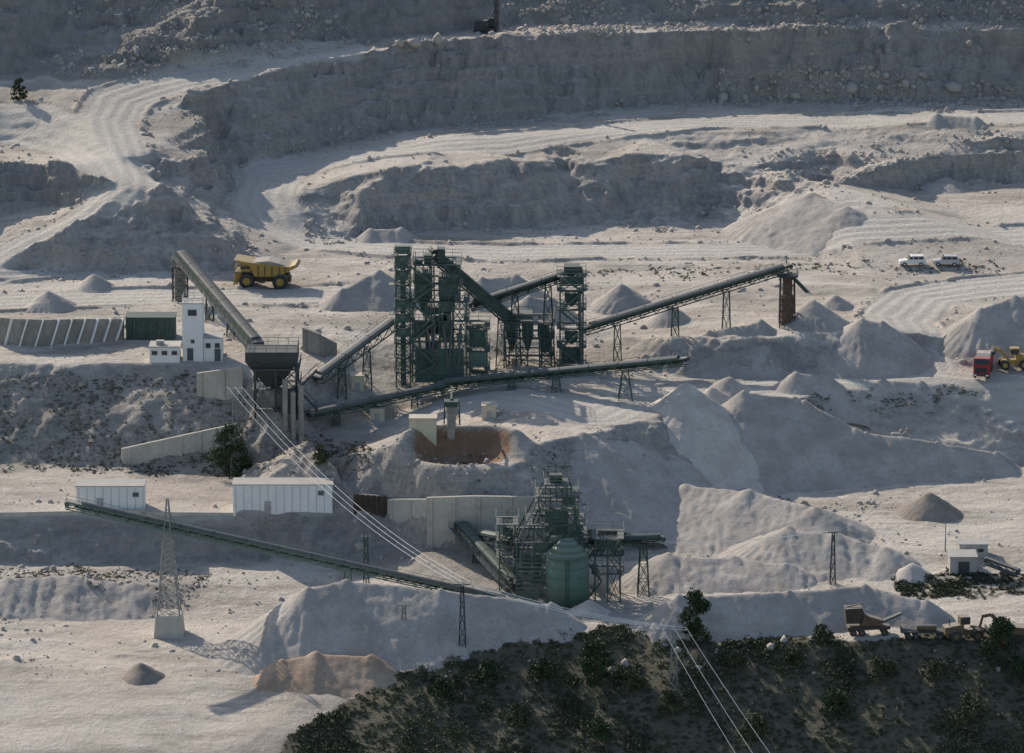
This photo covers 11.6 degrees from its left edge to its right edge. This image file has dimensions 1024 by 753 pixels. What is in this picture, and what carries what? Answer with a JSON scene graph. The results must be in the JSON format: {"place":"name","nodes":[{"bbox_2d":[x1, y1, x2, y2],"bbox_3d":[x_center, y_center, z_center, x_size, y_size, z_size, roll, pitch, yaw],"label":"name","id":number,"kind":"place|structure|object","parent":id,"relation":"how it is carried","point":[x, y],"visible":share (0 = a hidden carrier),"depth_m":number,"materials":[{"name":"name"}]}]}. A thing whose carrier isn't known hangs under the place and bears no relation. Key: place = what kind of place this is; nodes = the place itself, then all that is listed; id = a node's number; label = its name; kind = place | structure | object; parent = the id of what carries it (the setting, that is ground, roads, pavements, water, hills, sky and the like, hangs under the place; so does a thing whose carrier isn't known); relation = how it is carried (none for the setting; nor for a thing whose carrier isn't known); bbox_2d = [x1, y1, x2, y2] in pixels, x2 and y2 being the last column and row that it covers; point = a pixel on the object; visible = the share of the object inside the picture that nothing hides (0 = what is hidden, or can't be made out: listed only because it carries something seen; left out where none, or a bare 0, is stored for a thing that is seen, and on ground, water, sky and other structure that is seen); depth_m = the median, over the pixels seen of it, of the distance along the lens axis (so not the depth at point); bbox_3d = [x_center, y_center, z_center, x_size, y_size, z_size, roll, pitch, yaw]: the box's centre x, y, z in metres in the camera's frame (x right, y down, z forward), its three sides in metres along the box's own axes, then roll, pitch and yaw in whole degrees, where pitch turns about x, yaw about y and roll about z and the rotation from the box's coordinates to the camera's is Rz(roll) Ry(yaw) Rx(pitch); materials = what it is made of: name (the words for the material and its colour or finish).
{"place":"outdoors","nodes":[
{"label":"outdoors","id":0,"kind":"place"},
{"bbox_2d":[0,0,1023,752],"bbox_3d":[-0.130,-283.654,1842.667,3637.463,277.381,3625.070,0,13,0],"label":"ground","id":1,"kind":"structure","parent":0,"point":[84,698],"depth_m":800.93,"materials":[{"name":"stone"}]},
{"bbox_2d":[0,317,124,346],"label":"retaining wall","id":2,"kind":"structure","parent":1,"relation":"on","point":[31,332],"depth_m":801.49,"materials":[{"name":"concrete"}]},
{"bbox_2d":[0,509,145,516],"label":"retaining wall","id":3,"kind":"structure","parent":1,"relation":"on","point":[39,513],"depth_m":751.93,"materials":[{"name":"concrete"}]},
{"bbox_2d":[0,574,156,621],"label":"gravel heap","id":4,"kind":"object","parent":1,"relation":"on","point":[66,598],"visible":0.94,"depth_m":729.93,"materials":[{"name":"gravel"}]},
{"bbox_2d":[75,479,145,510],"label":"cabin","id":5,"kind":"object","parent":1,"relation":"on","point":[126,493],"visible":0.84,"depth_m":753.72,"materials":[{"name":"grey metal"}]},
{"bbox_2d":[121,663,164,685],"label":"gravel heap","id":6,"kind":"object","parent":1,"relation":"on","point":[139,674],"visible":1,"depth_m":697.72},
{"bbox_2d":[125,312,176,339],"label":"shed","id":7,"kind":"object","parent":1,"relation":"on","point":[150,325],"visible":0.86,"depth_m":804.16,"materials":[{"name":"green metal"}]},
{"bbox_2d":[149,340,181,362],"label":"site office","id":8,"kind":"structure","parent":1,"relation":"on","point":[161,351],"depth_m":791.31,"materials":[{"name":"white paint"}]},
{"bbox_2d":[154,498,184,637],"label":"lattice pylon","id":9,"kind":"object","parent":1,"relation":"on","point":[169,623],"visible":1,"depth_m":716.94,"materials":[{"name":"metal"}]},
{"bbox_2d":[121,424,236,465],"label":"retaining wall","id":10,"kind":"structure","parent":1,"relation":"on","point":[187,443],"depth_m":776.40,"materials":[{"name":"concrete"}]},
{"bbox_2d":[181,293,204,361],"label":"control tower","id":11,"kind":"structure","parent":1,"relation":"on","point":[192,325],"depth_m":791.36,"materials":[{"name":"white paint"}]},
{"bbox_2d":[203,332,223,361],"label":"control annex","id":12,"kind":"object","parent":1,"relation":"on","point":[213,346],"visible":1,"depth_m":792.32,"materials":[{"name":"white paint"}]},
{"bbox_2d":[170,250,263,344],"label":"conveyor","id":13,"kind":"object","parent":1,"relation":"on","point":[186,262],"visible":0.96,"depth_m":811.04,"materials":[{"name":"grey metal"}]},
{"bbox_2d":[197,366,243,399],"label":"retaining wall","id":14,"kind":"structure","parent":1,"relation":"on","point":[214,384],"depth_m":783.94,"materials":[{"name":"concrete"}]},
{"bbox_2d":[203,420,254,478],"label":"bushy tree","id":15,"kind":"object","parent":1,"relation":"on","point":[227,451],"visible":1,"depth_m":769.18,"materials":[{"name":"green plant"}]},
{"bbox_2d":[245,337,317,443],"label":"crusher station","id":16,"kind":"object","parent":1,"relation":"on","point":[271,366],"visible":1,"depth_m":773.16,"materials":[{"name":"metal"}]},
{"bbox_2d":[232,477,333,514],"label":"cabin","id":17,"kind":"object","parent":1,"relation":"on","point":[274,495],"visible":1,"depth_m":751.62,"materials":[{"name":"grey metal"}]},
{"bbox_2d":[64,495,504,596],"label":"conveyor","id":18,"kind":"object","parent":1,"relation":"on","point":[280,550],"visible":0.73,"depth_m":718.73,"materials":[{"name":"metal"}]},
{"bbox_2d":[302,327,336,356],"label":"retaining wall","id":19,"kind":"structure","parent":1,"relation":"on","point":[316,343],"depth_m":800.11,"materials":[{"name":"concrete"}]},
{"bbox_2d":[251,651,396,698],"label":"gravel heap","id":20,"kind":"object","parent":1,"relation":"on","point":[341,676],"visible":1,"depth_m":695.73,"materials":[{"name":"gravel"}]},
{"bbox_2d":[308,315,399,399],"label":"conveyor","id":21,"kind":"object","parent":1,"relation":"on","point":[355,347],"visible":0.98,"depth_m":792.61,"materials":[{"name":"grey metal"}]},
{"bbox_2d":[353,493,386,517],"bbox_3d":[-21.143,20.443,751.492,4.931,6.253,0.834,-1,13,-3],"label":"shipping container","id":22,"kind":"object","parent":1,"relation":"on","point":[374,504],"depth_m":750.90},
{"bbox_2d":[306,377,457,426],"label":"conveyor","id":23,"kind":"object","parent":1,"relation":"on","point":[362,403],"visible":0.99,"depth_m":787.80,"materials":[{"name":"metal"}]},
{"bbox_2d":[208,579,587,675],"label":"gravel heap","id":24,"kind":"object","parent":1,"relation":"on","point":[346,617],"visible":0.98,"depth_m":704.56,"materials":[{"name":"gravel"}]},
{"bbox_2d":[389,244,411,387],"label":"elevator tower","id":25,"kind":"structure","parent":1,"relation":"on","point":[402,275],"depth_m":794.90,"materials":[{"name":"metal"}]},
{"bbox_2d":[387,499,426,522],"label":"retaining wall","id":26,"kind":"structure","parent":1,"relation":"on","point":[401,510],"depth_m":748.50,"materials":[{"name":"concrete"}]},
{"bbox_2d":[409,414,436,444],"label":"retaining wall","id":27,"kind":"structure","parent":1,"relation":"on","point":[425,425],"depth_m":755.30,"materials":[{"name":"beige concrete"}]},
{"bbox_2d":[409,247,469,382],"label":"screening tower","id":28,"kind":"structure","parent":1,"relation":"on","point":[431,361],"depth_m":795.02,"materials":[{"name":"metal"}]},
{"bbox_2d":[426,246,518,368],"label":"conveyor","id":29,"kind":"object","parent":28,"relation":"attached to","point":[488,300],"visible":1,"depth_m":799.20,"materials":[{"name":"green metal"}]},
{"bbox_2d":[443,387,460,439],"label":"discharge chute","id":30,"kind":"object","parent":1,"relation":"on","point":[451,404],"visible":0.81,"depth_m":754.88,"materials":[{"name":"metal"}]},
{"bbox_2d":[467,313,489,375],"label":"screening annex","id":31,"kind":"object","parent":1,"relation":"on","point":[479,334],"visible":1,"depth_m":796.54,"materials":[{"name":"green paint"}]},
{"bbox_2d":[427,495,536,547],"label":"retaining wall","id":32,"kind":"structure","parent":1,"relation":"on","point":[478,513],"depth_m":743.39,"materials":[{"name":"concrete"}]},
{"bbox_2d":[448,521,522,591],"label":"conveyor","id":33,"kind":"object","parent":1,"relation":"on","point":[471,533],"visible":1,"depth_m":735.22,"materials":[{"name":"green metal"}]},
{"bbox_2d":[473,0,498,31],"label":"drill rig","id":34,"kind":"object","parent":1,"relation":"on","point":[480,25],"visible":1,"depth_m":939.40,"materials":[{"name":"black metal"}]},
{"bbox_2d":[455,274,548,311],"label":"gravel heap","id":35,"kind":"object","parent":1,"relation":"on","point":[489,285],"visible":0.37,"depth_m":830.49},
{"bbox_2d":[0,257,1004,602],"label":"dry scrub","id":36,"kind":"object","parent":1,"relation":"on","point":[168,473],"visible":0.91,"depth_m":779.94,"materials":[{"name":"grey plant"}]},
{"bbox_2d":[496,508,518,590],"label":"loading frame","id":37,"kind":"object","parent":1,"relation":"on","point":[509,530],"visible":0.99,"depth_m":727.30,"materials":[{"name":"green paint"}]},
{"bbox_2d":[0,0,1023,677],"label":"rock rubble","id":38,"kind":"object","parent":1,"relation":"on","point":[894,100],"visible":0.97,"depth_m":919.75,"materials":[{"name":"stone"}]},
{"bbox_2d":[501,306,554,367],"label":"screen house","id":39,"kind":"structure","parent":1,"relation":"on","point":[527,322],"depth_m":801.73,"materials":[{"name":"green paint"}]},
{"bbox_2d":[499,295,577,324],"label":"gravel heap","id":40,"kind":"object","parent":1,"relation":"on","point":[528,300],"visible":0.39,"depth_m":821.83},
{"bbox_2d":[513,466,601,599],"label":"batching tower","id":41,"kind":"structure","parent":1,"relation":"on","point":[557,527],"depth_m":724.56,"materials":[{"name":"metal"}]},
{"bbox_2d":[315,154,819,237],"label":"pit wall","id":42,"kind":"structure","parent":1,"relation":"on","point":[644,187],"depth_m":888.04,"materials":[{"name":"stone"}]},
{"bbox_2d":[545,534,589,609],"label":"silo","id":43,"kind":"object","parent":1,"relation":"on","point":[567,571],"visible":0.96,"depth_m":721.24,"materials":[{"name":"green paint"}]},
{"bbox_2d":[556,263,586,366],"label":"transfer tower","id":44,"kind":"structure","parent":1,"relation":"on","point":[569,355],"depth_m":799.70,"materials":[{"name":"metal"}]},
{"bbox_2d":[468,263,582,366],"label":"conveyor","id":45,"kind":"object","parent":44,"relation":"attached to","point":[513,291],"visible":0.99,"depth_m":800.79,"materials":[{"name":"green metal"}]},
{"bbox_2d":[584,259,792,361],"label":"conveyor","id":46,"kind":"object","parent":44,"relation":"attached to","point":[721,286],"visible":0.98,"depth_m":804.80,"materials":[{"name":"grey metal"}]},
{"bbox_2d":[567,599,610,616],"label":"gravel heap","id":47,"kind":"object","parent":1,"relation":"on","point":[589,606],"visible":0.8,"depth_m":717.70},
{"bbox_2d":[591,521,623,602],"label":"loading frame","id":48,"kind":"object","parent":1,"relation":"on","point":[616,550],"visible":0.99,"depth_m":724.26,"materials":[{"name":"green paint"}]},
{"bbox_2d":[588,284,651,314],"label":"gravel heap","id":49,"kind":"object","parent":1,"relation":"on","point":[618,297],"visible":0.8,"depth_m":827.70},
{"bbox_2d":[583,531,665,596],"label":"conveyor","id":50,"kind":"object","parent":1,"relation":"on","point":[646,538],"visible":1,"depth_m":726.20,"materials":[{"name":"green metal"}]},
{"bbox_2d":[569,432,713,546],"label":"gravel heap","id":51,"kind":"object","parent":1,"relation":"on","point":[631,486],"visible":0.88,"depth_m":755.44,"materials":[{"name":"gravel"}]},
{"bbox_2d":[642,307,691,328],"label":"gravel heap","id":52,"kind":"object","parent":1,"relation":"on","point":[661,320],"visible":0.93,"depth_m":816.18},
{"bbox_2d":[649,382,763,492],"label":"gravel heap","id":53,"kind":"object","parent":1,"relation":"on","point":[704,435],"visible":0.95,"depth_m":771.14,"materials":[{"name":"gravel"}]},
{"bbox_2d":[621,552,817,596],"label":"gravel heap","id":54,"kind":"object","parent":1,"relation":"on","point":[670,573],"visible":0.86,"depth_m":730.32,"materials":[{"name":"gravel"}]},
{"bbox_2d":[696,319,795,378],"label":"gravel heap","id":55,"kind":"object","parent":1,"relation":"on","point":[714,369],"visible":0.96,"depth_m":800.17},
{"bbox_2d":[650,484,875,557],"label":"gravel heap","id":56,"kind":"object","parent":1,"relation":"on","point":[719,518],"visible":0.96,"depth_m":747.86,"materials":[{"name":"gravel"}]},
{"bbox_2d":[722,390,851,494],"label":"gravel heap","id":57,"kind":"object","parent":1,"relation":"on","point":[779,443],"visible":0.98,"depth_m":774.22,"materials":[{"name":"gravel"}]},
{"bbox_2d":[629,584,955,646],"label":"gravel heap","id":58,"kind":"object","parent":1,"relation":"on","point":[788,612],"visible":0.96,"depth_m":708.69,"materials":[{"name":"gravel"}]},
{"bbox_2d":[777,257,807,327],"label":"discharge column","id":59,"kind":"structure","parent":1,"relation":"on","point":[787,308],"depth_m":807.97,"materials":[{"name":"metal"}]},
{"bbox_2d":[775,300,849,374],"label":"gravel heap","id":60,"kind":"object","parent":1,"relation":"on","point":[813,316],"visible":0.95,"depth_m":807.90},
{"bbox_2d":[717,526,922,581],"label":"gravel heap","id":61,"kind":"object","parent":1,"relation":"on","point":[810,552],"visible":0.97,"depth_m":734.76,"materials":[{"name":"gravel"}]},
{"bbox_2d":[771,371,870,428],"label":"gravel heap","id":62,"kind":"object","parent":1,"relation":"on","point":[843,406],"visible":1,"depth_m":789.44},
{"bbox_2d":[821,295,853,310],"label":"gravel heap","id":63,"kind":"object","parent":1,"relation":"on","point":[835,303],"visible":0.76,"depth_m":823.38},
{"bbox_2d":[843,602,901,636],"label":"screening machine","id":64,"kind":"object","parent":1,"relation":"on","point":[854,615],"visible":1,"depth_m":703.69,"materials":[{"name":"brown metal"}]},
{"bbox_2d":[895,563,931,583],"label":"gravel heap","id":65,"kind":"object","parent":1,"relation":"on","point":[914,572],"visible":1,"depth_m":728.79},
{"bbox_2d":[896,492,963,522],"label":"gravel heap","id":66,"kind":"object","parent":1,"relation":"on","point":[930,507],"visible":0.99,"depth_m":755.62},
{"bbox_2d":[864,431,1021,484],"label":"gravel heap","id":67,"kind":"object","parent":1,"relation":"on","point":[907,460],"visible":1,"depth_m":777.60,"materials":[{"name":"gravel"}]},
{"bbox_2d":[920,177,971,193],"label":"gravel heap","id":68,"kind":"object","parent":1,"relation":"on","point":[945,185],"visible":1,"depth_m":899.25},
{"bbox_2d":[922,113,989,131],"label":"gravel heap","id":69,"kind":"object","parent":1,"relation":"on","point":[971,124],"visible":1,"depth_m":914.06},
{"bbox_2d":[947,549,977,574],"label":"shed","id":70,"kind":"structure","parent":1,"relation":"on","point":[963,561],"depth_m":730.07,"materials":[{"name":"metal"}]},
{"bbox_2d":[957,539,988,557],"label":"shed","id":71,"kind":"object","parent":1,"relation":"on","point":[980,546],"visible":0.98,"depth_m":736.39,"materials":[{"name":"white metal"}]},
{"bbox_2d":[937,295,1023,368],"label":"gravel heap","id":72,"kind":"object","parent":1,"relation":"on","point":[1000,324],"visible":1,"depth_m":808.85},
{"bbox_2d":[984,556,1020,578],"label":"conveyor","id":73,"kind":"object","parent":1,"relation":"on","point":[1004,565],"visible":1,"depth_m":728.38,"materials":[{"name":"metal"}]},
{"bbox_2d":[989,344,1023,369],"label":"wheel loader","id":74,"kind":"object","parent":1,"relation":"on","point":[1004,362],"visible":1,"depth_m":801.45,"materials":[{"name":"yellow metal"}]},
{"bbox_2d":[0,40,1023,425],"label":"haul road","id":75,"kind":"structure","parent":0,"point":[100,134],"depth_m":869.29,"materials":[{"name":"stone"}]},
{"bbox_2d":[24,290,76,313],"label":"gravel heap","id":76,"kind":"object","parent":75,"relation":"on","point":[48,302],"visible":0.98,"depth_m":823.10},
{"bbox_2d":[73,274,114,292],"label":"gravel heap","id":77,"kind":"object","parent":75,"relation":"on","point":[93,283],"visible":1,"depth_m":836.85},
{"bbox_2d":[170,259,188,301],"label":"discharge column","id":78,"kind":"structure","parent":75,"relation":"on","point":[179,280],"depth_m":828.62,"materials":[{"name":"metal"}]},
{"bbox_2d":[234,254,300,288],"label":"dump truck","id":79,"kind":"object","parent":75,"relation":"on","point":[250,271],"visible":1,"depth_m":839.06,"materials":[{"name":"yellow metal"}]},
{"bbox_2d":[318,269,419,311],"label":"gravel heap","id":80,"kind":"object","parent":75,"relation":"on","point":[374,291],"visible":0.73,"depth_m":827.26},
{"bbox_2d":[356,227,419,243],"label":"gravel heap","id":81,"kind":"object","parent":75,"relation":"on","point":[397,235],"visible":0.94,"depth_m":872.59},
{"bbox_2d":[436,353,689,401],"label":"conveyor","id":82,"kind":"object","parent":75,"relation":"on","point":[575,371],"visible":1,"depth_m":785.47,"materials":[{"name":"metal"}]},
{"bbox_2d":[707,377,749,397],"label":"gravel heap","id":83,"kind":"object","parent":75,"relation":"on","point":[731,387],"visible":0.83,"depth_m":789.13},
{"bbox_2d":[720,192,867,256],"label":"gravel heap","id":84,"kind":"object","parent":75,"relation":"on","point":[811,223],"visible":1,"depth_m":872.77,"materials":[{"name":"gravel"}]},
{"bbox_2d":[830,318,934,378],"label":"gravel heap","id":85,"kind":"object","parent":75,"relation":"on","point":[867,349],"visible":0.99,"depth_m":802.20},
{"bbox_2d":[870,378,936,413],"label":"gravel heap","id":86,"kind":"object","parent":75,"relation":"on","point":[883,388],"visible":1,"depth_m":793.37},
{"bbox_2d":[973,350,992,378],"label":"tipper truck","id":87,"kind":"object","parent":75,"relation":"on","point":[983,364],"visible":1,"depth_m":796.18,"materials":[{"name":"red paint"}]},
{"bbox_2d":[169,27,1023,167],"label":"quarry cliff","id":88,"kind":"structure","parent":0,"point":[506,80],"depth_m":932.71,"materials":[{"name":"stone"}]},
{"bbox_2d":[271,629,1023,752],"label":"foreground hillside","id":89,"kind":"structure","parent":0,"point":[803,693],"depth_m":692.77,"materials":[{"name":"plant"}]},
{"bbox_2d":[427,676,455,698],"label":"bush","id":90,"kind":"object","parent":89,"relation":"on","point":[442,686],"visible":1,"depth_m":693.13,"materials":[{"name":"green plant"}]},
{"bbox_2d":[507,701,536,727],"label":"bush","id":91,"kind":"object","parent":89,"relation":"on","point":[519,719],"visible":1,"depth_m":688.46,"materials":[{"name":"green plant"}]},
{"bbox_2d":[527,657,554,679],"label":"bush","id":92,"kind":"object","parent":89,"relation":"on","point":[540,669],"visible":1,"depth_m":697.13,"materials":[{"name":"green plant"}]},
{"bbox_2d":[576,638,615,687],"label":"bushy tree","id":93,"kind":"object","parent":89,"relation":"on","point":[598,665],"visible":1,"depth_m":695.35,"materials":[{"name":"green plant"}]},
{"bbox_2d":[585,716,615,743],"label":"bush","id":94,"kind":"object","parent":89,"relation":"on","point":[601,726],"visible":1,"depth_m":685.37,"materials":[{"name":"green plant"}]},
{"bbox_2d":[607,665,649,693],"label":"bush","id":95,"kind":"object","parent":89,"relation":"on","point":[629,676],"visible":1,"depth_m":695.26,"materials":[{"name":"green plant"}]},
{"bbox_2d":[280,567,1023,752],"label":"hillside scrub","id":96,"kind":"object","parent":89,"relation":"on","point":[951,586],"visible":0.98,"depth_m":692.94,"materials":[{"name":"green plant"}]},
{"bbox_2d":[656,686,685,717],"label":"bush","id":97,"kind":"object","parent":89,"relation":"on","point":[670,697],"visible":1,"depth_m":690.57,"materials":[{"name":"green plant"}]},
{"bbox_2d":[676,587,712,642],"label":"pine tree","id":98,"kind":"object","parent":89,"relation":"on","point":[696,625],"visible":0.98,"depth_m":701.25,"materials":[{"name":"green plant"}]},
{"bbox_2d":[722,650,750,672],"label":"bush","id":99,"kind":"object","parent":89,"relation":"on","point":[738,658],"visible":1,"depth_m":698.05,"materials":[{"name":"green plant"}]},
{"bbox_2d":[739,711,770,739],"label":"bush","id":100,"kind":"object","parent":89,"relation":"on","point":[760,722],"visible":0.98,"depth_m":687.90,"materials":[{"name":"green plant"}]},
{"bbox_2d":[819,688,853,716],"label":"bush","id":101,"kind":"object","parent":89,"relation":"on","point":[839,699],"visible":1,"depth_m":690.94,"materials":[{"name":"green plant"}]},
{"bbox_2d":[868,654,900,682],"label":"bush","id":102,"kind":"object","parent":89,"relation":"on","point":[879,666],"visible":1,"depth_m":695.39,"materials":[{"name":"green plant"}]},
{"bbox_2d":[900,622,943,639],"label":"flatbed trailer","id":103,"kind":"object","parent":89,"relation":"on","point":[922,629],"visible":1,"depth_m":702.03,"materials":[{"name":"metal"}]},
{"bbox_2d":[942,614,989,642],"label":"wheel loader","id":104,"kind":"object","parent":89,"relation":"on","point":[955,632],"visible":1,"depth_m":701.20,"materials":[{"name":"metal"}]},
{"bbox_2d":[954,694,989,723],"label":"bush","id":105,"kind":"object","parent":89,"relation":"on","point":[967,711],"visible":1,"depth_m":687.93,"materials":[{"name":"green plant"}]},
{"bbox_2d":[978,616,1023,663],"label":"bushy tree","id":106,"kind":"object","parent":89,"relation":"on","point":[1002,628],"visible":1,"depth_m":697.05,"materials":[{"name":"green plant"}]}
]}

